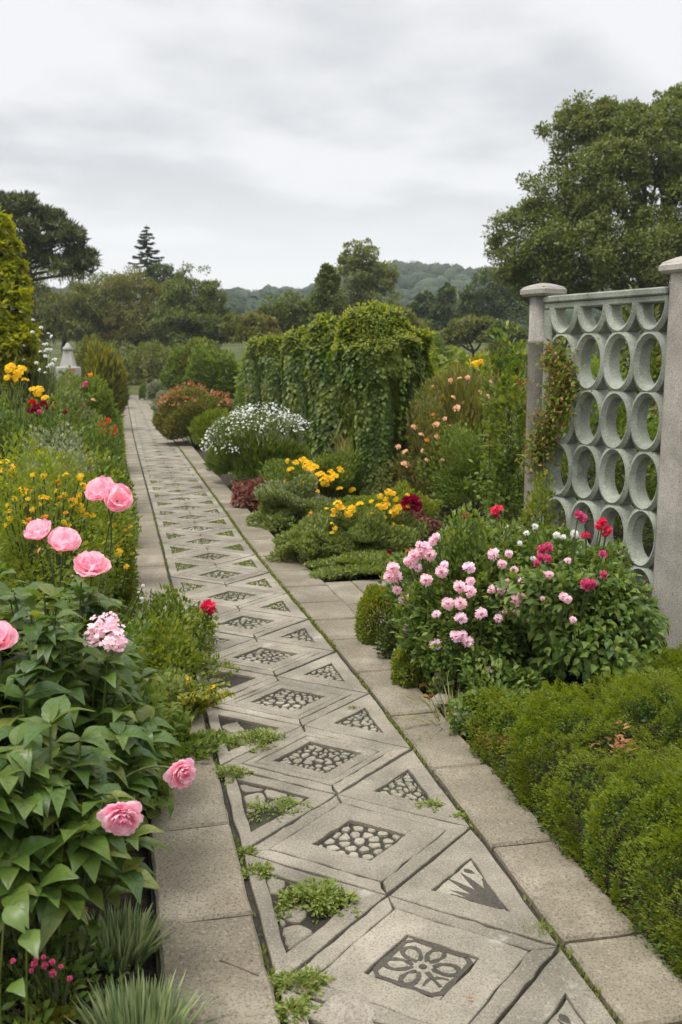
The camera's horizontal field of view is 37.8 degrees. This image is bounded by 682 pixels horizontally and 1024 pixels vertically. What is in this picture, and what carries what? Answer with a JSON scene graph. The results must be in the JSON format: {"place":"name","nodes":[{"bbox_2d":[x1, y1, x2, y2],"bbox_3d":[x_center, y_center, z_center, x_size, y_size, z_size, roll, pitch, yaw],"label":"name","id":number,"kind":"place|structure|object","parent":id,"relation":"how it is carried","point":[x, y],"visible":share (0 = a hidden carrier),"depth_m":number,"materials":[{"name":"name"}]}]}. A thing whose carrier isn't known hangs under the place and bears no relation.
{"place":"outdoors","nodes":[
{"label":"outdoors","id":0,"kind":"place"},
{"bbox_2d":[0,336,681,1023],"bbox_3d":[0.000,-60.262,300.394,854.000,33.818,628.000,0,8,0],"label":"ground","id":1,"kind":"structure","parent":0,"point":[150,968],"depth_m":3.78,"materials":[{"name":"soil"}]},
{"bbox_2d":[0,905,39,1023],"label":"broad leaf seedling","id":2,"kind":"object","parent":1,"relation":"on","point":[28,940],"visible":1,"depth_m":2.07,"materials":[{"name":"green plant"}]},
{"bbox_2d":[0,353,39,553],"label":"tall flower","id":3,"kind":"object","parent":1,"relation":"on","point":[18,372],"visible":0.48,"depth_m":7.69,"materials":[{"name":"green plant"}]},
{"bbox_2d":[0,394,40,523],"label":"leafy shrub","id":4,"kind":"object","parent":1,"relation":"on","point":[13,428],"visible":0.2,"depth_m":7.49,"materials":[{"name":"green plant"}]},
{"bbox_2d":[0,206,44,474],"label":"golden tree","id":5,"kind":"object","parent":1,"relation":"on","point":[16,289],"visible":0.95,"depth_m":11.99,"materials":[{"name":"green plant"}]},
{"bbox_2d":[0,455,44,599],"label":"flowering shrub","id":6,"kind":"object","parent":1,"relation":"on","point":[14,478],"visible":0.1,"depth_m":5.88,"materials":[{"name":"green plant"}]},
{"bbox_2d":[0,318,56,454],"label":"white flower","id":7,"kind":"object","parent":1,"relation":"on","point":[44,378],"visible":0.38,"depth_m":12.11,"materials":[{"name":"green plant"}]},
{"bbox_2d":[10,942,88,1012],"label":"pink flower","id":8,"kind":"object","parent":1,"relation":"on","point":[52,971],"visible":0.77,"depth_m":2.29,"materials":[{"name":"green plant"}]},
{"bbox_2d":[0,189,102,351],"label":"cedar tree","id":9,"kind":"object","parent":1,"relation":"on","point":[77,257],"visible":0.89,"depth_m":44.12,"materials":[{"name":"green plant"}]},
{"bbox_2d":[29,991,84,1023],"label":"seedling","id":10,"kind":"object","parent":1,"relation":"on","point":[57,1012],"visible":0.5,"depth_m":2.46,"materials":[{"name":"green plant"}]},
{"bbox_2d":[17,386,101,482],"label":"flowering shrub","id":11,"kind":"object","parent":1,"relation":"on","point":[40,409],"visible":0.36,"depth_m":8.38,"materials":[{"name":"green plant"}]},
{"bbox_2d":[11,267,111,357],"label":"willow tree","id":12,"kind":"object","parent":1,"relation":"on","point":[68,321],"visible":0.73,"depth_m":65.55,"materials":[{"name":"green plant"}]},
{"bbox_2d":[9,420,116,570],"bbox_3d":[-1.939,-0.053,7.269,0.835,1.242,0.871,0,8,0],"label":"silver shrub","id":13,"kind":"object","parent":1,"relation":"on","point":[88,466],"visible":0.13,"depth_m":7.25,"materials":[{"name":"grey plant"}]},
{"bbox_2d":[28,364,111,459],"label":"leafy shrub","id":14,"kind":"object","parent":1,"relation":"on","point":[77,407],"visible":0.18,"depth_m":10.59,"materials":[{"name":"green plant"}]},
{"bbox_2d":[0,917,141,1023],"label":"groundcover plant","id":15,"kind":"object","parent":1,"relation":"on","point":[33,995],"visible":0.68,"depth_m":2.48,"materials":[{"name":"green plant"}]},
{"bbox_2d":[0,475,143,669],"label":"peony","id":16,"kind":"object","parent":1,"relation":"on","point":[112,495],"visible":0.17,"depth_m":3.70,"materials":[{"name":"pink plant"}]},
{"bbox_2d":[0,427,144,631],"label":"flowering shrub","id":17,"kind":"object","parent":1,"relation":"on","point":[16,522],"visible":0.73,"depth_m":5.02,"materials":[{"name":"green plant"}]},
{"bbox_2d":[0,579,160,674],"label":"shrub","id":18,"kind":"object","parent":1,"relation":"on","point":[136,635],"visible":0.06,"depth_m":4.04,"materials":[{"name":"green plant"}]},
{"bbox_2d":[53,368,125,458],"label":"flowering shrub","id":19,"kind":"object","parent":1,"relation":"on","point":[88,385],"visible":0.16,"depth_m":14.93,"materials":[{"name":"green plant"}]},
{"bbox_2d":[0,550,195,999],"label":"peony","id":20,"kind":"object","parent":1,"relation":"on","point":[61,840],"visible":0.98,"depth_m":2.59,"materials":[{"name":"green plant"}]},
{"bbox_2d":[76,383,122,455],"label":"leafy shrub","id":21,"kind":"object","parent":1,"relation":"on","point":[103,400],"visible":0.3,"depth_m":14.37,"materials":[{"name":"green plant"}]},
{"bbox_2d":[82,611,127,712],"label":"blossom plant","id":22,"kind":"object","parent":1,"relation":"on","point":[115,639],"visible":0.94,"depth_m":3.02,"materials":[{"name":"pink plant"}]},
{"bbox_2d":[69,503,141,612],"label":"flowering shrub","id":23,"kind":"object","parent":1,"relation":"on","point":[131,590],"visible":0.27,"depth_m":5.96,"materials":[{"name":"green plant"}]},
{"bbox_2d":[71,416,139,544],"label":"leafy shrub","id":24,"kind":"object","parent":1,"relation":"on","point":[98,439],"visible":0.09,"depth_m":8.69,"materials":[{"name":"green plant"}]},
{"bbox_2d":[81,337,130,420],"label":"shrub","id":25,"kind":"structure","parent":1,"relation":"on","point":[104,363],"depth_m":23.55,"materials":[{"name":"green plant"}]},
{"bbox_2d":[82,447,141,555],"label":"leafy shrub","id":26,"kind":"object","parent":1,"relation":"on","point":[108,463],"visible":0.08,"depth_m":7.07,"materials":[{"name":"green plant"}]},
{"bbox_2d":[59,675,185,837],"bbox_3d":[-0.793,0.824,3.550,0.552,0.651,0.582,4,9,25],"label":"shrub","id":27,"kind":"object","parent":1,"relation":"on","point":[156,802],"visible":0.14,"depth_m":3.44,"materials":[{"name":"green plant"}]},
{"bbox_2d":[74,897,181,975],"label":"lavender tuft","id":28,"kind":"object","parent":1,"relation":"on","point":[129,938],"visible":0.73,"depth_m":2.71,"materials":[{"name":"green plant"}]},
{"bbox_2d":[80,264,179,375],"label":"round tree","id":29,"kind":"object","parent":1,"relation":"on","point":[130,326],"visible":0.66,"depth_m":67.10,"materials":[{"name":"green plant"}]},
{"bbox_2d":[62,966,228,1023],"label":"lavender tuft","id":30,"kind":"object","parent":1,"relation":"on","point":[145,1002],"visible":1,"depth_m":2.37,"materials":[{"name":"green plant"}]},
{"bbox_2d":[128,225,164,284],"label":"spruce tree","id":31,"kind":"object","parent":1,"relation":"on","point":[144,243],"visible":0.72,"depth_m":83.46,"materials":[{"name":"green plant"}]},
{"bbox_2d":[59,338,234,384],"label":"hedge","id":32,"kind":"object","parent":1,"relation":"on","point":[164,353],"visible":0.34,"depth_m":60.37,"materials":[{"name":"green plant"}]},
{"bbox_2d":[144,261,192,292],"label":"background tree","id":33,"kind":"object","parent":1,"relation":"on","point":[165,274],"visible":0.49,"depth_m":82.38,"materials":[{"name":"green plant"}]},
{"bbox_2d":[117,583,220,650],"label":"kerb weed","id":34,"kind":"object","parent":1,"relation":"on","point":[158,599],"visible":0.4,"depth_m":5.55,"materials":[{"name":"green plant"}]},
{"bbox_2d":[158,345,200,390],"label":"bush","id":35,"kind":"object","parent":1,"relation":"on","point":[169,380],"visible":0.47,"depth_m":39.14,"materials":[{"name":"green plant"}]},
{"bbox_2d":[143,660,221,724],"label":"kerb weed","id":36,"kind":"object","parent":1,"relation":"on","point":[177,685],"visible":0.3,"depth_m":4.53,"materials":[{"name":"green plant"}]},
{"bbox_2d":[129,608,239,688],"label":"kerb weed","id":37,"kind":"object","parent":1,"relation":"on","point":[183,651],"visible":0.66,"depth_m":5.06,"materials":[{"name":"green plant"}]},
{"bbox_2d":[146,261,236,353],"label":"round tree","id":38,"kind":"object","parent":1,"relation":"on","point":[174,323],"visible":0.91,"depth_m":64.56,"materials":[{"name":"green plant"}]},
{"bbox_2d":[151,379,234,446],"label":"red topped shrub","id":39,"kind":"object","parent":1,"relation":"on","point":[176,409],"visible":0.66,"depth_m":19.54,"materials":[{"name":"green plant"}]},
{"bbox_2d":[160,704,232,763],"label":"kerb weed","id":40,"kind":"object","parent":1,"relation":"on","point":[189,741],"visible":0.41,"depth_m":4.11,"materials":[{"name":"green plant"}]},
{"bbox_2d":[172,599,220,668],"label":"rose","id":41,"kind":"object","parent":1,"relation":"on","point":[207,608],"visible":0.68,"depth_m":5.26,"materials":[{"name":"green plant"}]},
{"bbox_2d":[186,407,232,446],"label":"shrub","id":42,"kind":"object","parent":1,"relation":"on","point":[202,424],"visible":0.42,"depth_m":18.99,"materials":[{"name":"green plant"}]},
{"bbox_2d":[180,340,240,399],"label":"bush","id":43,"kind":"object","parent":1,"relation":"on","point":[208,361],"visible":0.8,"depth_m":33.24,"materials":[{"name":"green plant"}]},
{"bbox_2d":[208,360,244,411],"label":"hedge","id":44,"kind":"object","parent":1,"relation":"on","point":[239,395],"visible":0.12,"depth_m":32.22,"materials":[{"name":"green plant"}]},
{"bbox_2d":[218,310,282,344],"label":"background tree","id":45,"kind":"object","parent":1,"relation":"on","point":[251,324],"visible":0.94,"depth_m":50.69,"materials":[{"name":"green plant"}]},
{"bbox_2d":[230,476,270,512],"bbox_3d":[-0.979,-0.195,11.250,0.582,0.477,0.609,0,8,0],"label":"heuchera","id":46,"kind":"object","parent":1,"relation":"on","point":[241,491],"visible":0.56,"depth_m":11.10,"materials":[{"name":"red plant"}]},
{"bbox_2d":[243,336,262,416],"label":"vine pier","id":47,"kind":"structure","parent":1,"relation":"on","point":[252,382],"depth_m":27.53,"materials":[{"name":"green plant"}]},
{"bbox_2d":[199,402,311,479],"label":"white flower bush","id":48,"kind":"object","parent":1,"relation":"on","point":[236,453],"visible":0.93,"depth_m":12.80,"materials":[{"name":"green plant"}]},
{"bbox_2d":[7,548,517,1015],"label":"fallen leaves","id":49,"kind":"object","parent":1,"relation":"on","point":[424,695],"visible":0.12,"depth_m":4.33,"materials":[{"name":"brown plant"}]},
{"bbox_2d":[257,332,283,418],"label":"vine pier","id":50,"kind":"structure","parent":1,"relation":"on","point":[270,368],"depth_m":22.76,"materials":[{"name":"green plant"}]},
{"bbox_2d":[253,289,324,335],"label":"background tree","id":51,"kind":"object","parent":1,"relation":"on","point":[287,317],"visible":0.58,"depth_m":58.17,"materials":[{"name":"green plant"}]},
{"bbox_2d":[245,470,333,531],"bbox_3d":[-0.479,-0.129,10.015,0.946,0.628,1.045,0,8,0],"label":"santolina","id":52,"kind":"object","parent":1,"relation":"on","point":[280,500],"visible":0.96,"depth_m":9.77,"materials":[{"name":"green plant"}]},
{"bbox_2d":[278,325,310,445],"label":"vine pier","id":53,"kind":"structure","parent":1,"relation":"on","point":[295,394],"depth_m":18.78,"materials":[{"name":"green plant"}]},
{"bbox_2d":[262,508,343,568],"bbox_3d":[-0.283,0.254,8.164,0.636,0.500,0.718,-6,11,-37],"label":"santolina","id":54,"kind":"object","parent":1,"relation":"on","point":[300,538],"visible":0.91,"depth_m":8.03,"materials":[{"name":"green plant"}]},
{"bbox_2d":[256,448,365,499],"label":"yellow flower","id":55,"kind":"object","parent":1,"relation":"on","point":[337,478],"visible":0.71,"depth_m":10.73,"materials":[{"name":"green plant"}]},
{"bbox_2d":[307,262,347,332],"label":"pointed tree","id":56,"kind":"object","parent":1,"relation":"on","point":[322,297],"visible":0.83,"depth_m":54.35,"materials":[{"name":"green plant"}]},
{"bbox_2d":[1,394,653,632],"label":"ground cover","id":57,"kind":"object","parent":1,"relation":"on","point":[644,536],"depth_m":9.79,"materials":[{"name":"green plant"}]},
{"bbox_2d":[302,310,353,461],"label":"vine pier","id":58,"kind":"structure","parent":1,"relation":"on","point":[326,410],"depth_m":14.59,"materials":[{"name":"green plant"}]},
{"bbox_2d":[10,259,669,341],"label":"forest","id":59,"kind":"object","parent":1,"relation":"on","point":[414,278],"visible":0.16,"depth_m":314.14,"materials":[{"name":"green plant"}]},
{"bbox_2d":[323,992,374,1022],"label":"rubble stone","id":60,"kind":"object","parent":1,"relation":"on","point":[353,1007],"visible":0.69,"depth_m":2.49,"materials":[{"name":"beige stone"}]},
{"bbox_2d":[308,494,395,534],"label":"yellow flower","id":61,"kind":"object","parent":1,"relation":"on","point":[352,504],"visible":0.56,"depth_m":8.69,"materials":[{"name":"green plant"}]},
{"bbox_2d":[301,547,420,580],"bbox_3d":[0.235,0.401,7.692,1.090,0.218,0.742,0,8,0],"label":"ground mat","id":62,"kind":"object","parent":1,"relation":"on","point":[359,563],"visible":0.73,"depth_m":7.53,"materials":[{"name":"green plant"}]},
{"bbox_2d":[334,237,407,317],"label":"airy tree","id":63,"kind":"object","parent":1,"relation":"on","point":[364,273],"visible":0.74,"depth_m":56.25,"materials":[{"name":"green plant"}]},
{"bbox_2d":[315,499,431,554],"bbox_3d":[0.233,0.168,8.176,1.030,0.522,0.978,0,8,0],"label":"santolina","id":64,"kind":"object","parent":1,"relation":"on","point":[362,528],"visible":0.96,"depth_m":7.97,"materials":[{"name":"green plant"}]},
{"bbox_2d":[354,583,405,647],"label":"box shrub","id":65,"kind":"object","parent":1,"relation":"on","point":[365,607],"visible":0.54,"depth_m":5.69,"materials":[{"name":"green plant"}]},
{"bbox_2d":[326,300,435,495],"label":"vine pier","id":66,"kind":"structure","parent":1,"relation":"on","point":[377,358],"depth_m":10.66,"materials":[{"name":"green plant"}]},
{"bbox_2d":[373,614,415,669],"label":"shrub","id":67,"kind":"object","parent":1,"relation":"on","point":[387,638],"visible":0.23,"depth_m":5.40,"materials":[{"name":"green plant"}]},
{"bbox_2d":[306,343,489,441],"bbox_3d":[0.343,-2.546,21.820,1.130,2.006,17.733,-1,9,-8],"label":"vine hedge","id":68,"kind":"object","parent":1,"relation":"on","point":[463,359],"visible":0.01,"depth_m":13.77,"materials":[{"name":"green plant"}]},
{"bbox_2d":[356,480,442,534],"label":"yellow flower","id":69,"kind":"object","parent":1,"relation":"on","point":[397,493],"visible":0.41,"depth_m":8.76,"materials":[{"name":"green plant"}]},
{"bbox_2d":[123,398,681,1023],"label":"path kerb","id":70,"kind":"structure","parent":1,"relation":"on","point":[199,880],"depth_m":3.19,"materials":[{"name":"concrete"}]},
{"bbox_2d":[177,674,235,713],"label":"yellow sprig","id":71,"kind":"object","parent":70,"relation":"on","point":[203,697],"visible":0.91,"depth_m":4.46,"materials":[{"name":"green plant"}]},
{"bbox_2d":[123,395,681,1023],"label":"garden path","id":72,"kind":"structure","parent":1,"relation":"on","point":[311,924],"depth_m":3.52,"materials":[{"name":"tile"}]},
{"bbox_2d":[214,727,285,753],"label":"weed","id":73,"kind":"object","parent":72,"relation":"on","point":[259,734],"visible":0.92,"depth_m":4.25,"materials":[{"name":"green plant"}]},
{"bbox_2d":[246,795,319,821],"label":"weed","id":74,"kind":"object","parent":72,"relation":"on","point":[277,805],"visible":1,"depth_m":3.63,"materials":[{"name":"green plant"}]},
{"bbox_2d":[266,995,322,1023],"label":"weed","id":75,"kind":"object","parent":72,"relation":"on","point":[299,1004],"visible":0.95,"depth_m":2.48,"materials":[{"name":"green plant"}]},
{"bbox_2d":[267,963,335,1001],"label":"weed","id":76,"kind":"object","parent":72,"relation":"on","point":[281,979],"visible":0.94,"depth_m":2.58,"materials":[{"name":"green plant"}]},
{"bbox_2d":[270,876,361,923],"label":"weed","id":77,"kind":"object","parent":72,"relation":"on","point":[325,894],"visible":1,"depth_m":2.98,"materials":[{"name":"green plant"}]},
{"bbox_2d":[144,453,583,1023],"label":"path pebbles","id":78,"kind":"object","parent":72,"relation":"on","point":[450,887],"visible":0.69,"depth_m":3.80,"materials":[{"name":"stone"}]},
{"bbox_2d":[150,440,621,1023],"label":"moss","id":79,"kind":"object","parent":72,"relation":"on","point":[394,724],"visible":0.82,"depth_m":6.87,"materials":[{"name":"green plant"}]},
{"bbox_2d":[372,939,472,997],"bbox_3d":[0.219,1.223,2.677,0.218,0.005,0.216,5,10,32],"label":"path inlay","id":80,"kind":"object","parent":72,"relation":"on","point":[449,985],"visible":1,"depth_m":2.67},
{"bbox_2d":[447,869,504,908],"bbox_3d":[0.401,1.172,3.065,0.138,0.017,0.258,-3,9,-20],"label":"path inlay","id":81,"kind":"object","parent":72,"relation":"on","point":[486,895],"visible":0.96,"depth_m":3.04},
{"bbox_2d":[388,628,439,697],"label":"shrub","id":82,"kind":"object","parent":1,"relation":"on","point":[398,669],"visible":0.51,"depth_m":4.96,"materials":[{"name":"green plant"}]},
{"bbox_2d":[386,493,441,553],"bbox_3d":[0.467,0.156,7.872,0.509,0.553,2.349,2,9,11],"label":"dahlia","id":83,"kind":"object","parent":1,"relation":"on","point":[416,510],"visible":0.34,"depth_m":8.61,"materials":[{"name":"red plant"}]},
{"bbox_2d":[406,290,439,324],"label":"cypress tree","id":84,"kind":"object","parent":1,"relation":"on","point":[420,307],"visible":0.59,"depth_m":87.91,"materials":[{"name":"green plant"}]},
{"bbox_2d":[368,378,483,508],"bbox_3d":[0.928,-0.710,10.610,1.273,1.428,1.102,-6,10,-35],"label":"rose shrub","id":85,"kind":"object","parent":1,"relation":"on","point":[405,462],"visible":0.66,"depth_m":10.46,"materials":[{"name":"green plant"}]},
{"bbox_2d":[385,671,502,749],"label":"grass tuft","id":86,"kind":"object","parent":1,"relation":"on","point":[448,701],"visible":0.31,"depth_m":4.52,"materials":[{"name":"green plant"}]},
{"bbox_2d":[429,282,459,332],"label":"cypress tree","id":87,"kind":"object","parent":1,"relation":"on","point":[445,294],"visible":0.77,"depth_m":85.72,"materials":[{"name":"green plant"}]},
{"bbox_2d":[377,502,549,693],"bbox_3d":[0.629,0.417,5.121,0.894,0.974,1.033,0,8,0],"label":"rose bush","id":88,"kind":"object","parent":1,"relation":"on","point":[435,595],"visible":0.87,"depth_m":4.88,"materials":[{"name":"green plant"}]},
{"bbox_2d":[413,361,521,454],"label":"meadow plant","id":89,"kind":"object","parent":1,"relation":"on","point":[467,399],"visible":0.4,"depth_m":12.13,"materials":[{"name":"green plant"}]},
{"bbox_2d":[417,419,518,514],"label":"leafy shrub","id":90,"kind":"object","parent":1,"relation":"on","point":[455,485],"visible":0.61,"depth_m":9.86,"materials":[{"name":"green plant"}]},
{"bbox_2d":[436,313,504,356],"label":"background tree","id":91,"kind":"object","parent":1,"relation":"on","point":[466,331],"visible":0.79,"depth_m":60.39,"materials":[{"name":"green plant"}]},
{"bbox_2d":[452,266,529,346],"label":"background tree","id":92,"kind":"object","parent":1,"relation":"on","point":[472,300],"visible":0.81,"depth_m":79.69,"materials":[{"name":"green plant"}]},
{"bbox_2d":[327,375,658,504],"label":"meadow","id":93,"kind":"structure","parent":1,"relation":"on","point":[342,446],"depth_m":13.04,"materials":[{"name":"green plant"}]},
{"bbox_2d":[476,320,527,526],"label":"climbing plant","id":94,"kind":"object","parent":1,"relation":"on","point":[506,379],"visible":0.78,"depth_m":7.03,"materials":[{"name":"green plant"}]},
{"bbox_2d":[482,318,528,367],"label":"background tree","id":95,"kind":"object","parent":1,"relation":"on","point":[512,327],"visible":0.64,"depth_m":58.67,"materials":[{"name":"green plant"}]},
{"bbox_2d":[444,643,567,747],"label":"shrub","id":96,"kind":"object","parent":1,"relation":"on","point":[461,702],"visible":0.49,"depth_m":4.51,"materials":[{"name":"green plant"}]},
{"bbox_2d":[511,468,570,548],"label":"leafy shrub","id":97,"kind":"object","parent":1,"relation":"on","point":[547,519],"visible":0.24,"depth_m":6.00,"materials":[{"name":"green plant"}]},
{"bbox_2d":[462,344,658,544],"bbox_3d":[2.104,-0.514,8.225,1.720,1.793,1.845,-7,11,-39],"label":"leafy shrub","id":98,"kind":"object","parent":1,"relation":"on","point":[652,422],"visible":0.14,"depth_m":7.85,"materials":[{"name":"green plant"}]},
{"bbox_2d":[463,505,672,688],"bbox_3d":[1.161,0.434,5.110,1.015,0.954,1.484,0,8,0],"label":"rose bush","id":99,"kind":"object","parent":1,"relation":"on","point":[568,578],"visible":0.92,"depth_m":4.72,"materials":[{"name":"green plant"}]},
{"bbox_2d":[462,639,681,980],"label":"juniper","id":100,"kind":"object","parent":1,"relation":"on","point":[613,699],"visible":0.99,"depth_m":3.46,"materials":[{"name":"green plant"}]},
{"bbox_2d":[480,82,681,381],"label":"broadleaf tree","id":101,"kind":"object","parent":1,"relation":"on","point":[631,147],"visible":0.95,"depth_m":36.41,"materials":[{"name":"green plant"}]},
{"bbox_2d":[520,256,681,650],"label":"lattice fence","id":102,"kind":"object","parent":1,"relation":"on","point":[660,567],"visible":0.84,"depth_m":5.80,"materials":[{"name":"concrete"}]},
{"bbox_2d":[515,333,586,521],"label":"creeper","id":103,"kind":"object","parent":102,"relation":"attached to","point":[542,444],"visible":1,"depth_m":6.16,"materials":[{"name":"green plant"}]},
{"bbox_2d":[560,283,661,530],"bbox_3d":[2.928,-0.971,9.422,1.816,2.407,1.630,0,8,0],"label":"leafy shrub","id":104,"kind":"object","parent":1,"relation":"on","point":[655,362],"visible":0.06,"depth_m":9.40,"materials":[{"name":"green plant"}]},
{"bbox_2d":[0,0,681,290],"label":"sky","id":105,"kind":"structure","parent":0,"point":[253,140],"materials":[{"name":"white"}]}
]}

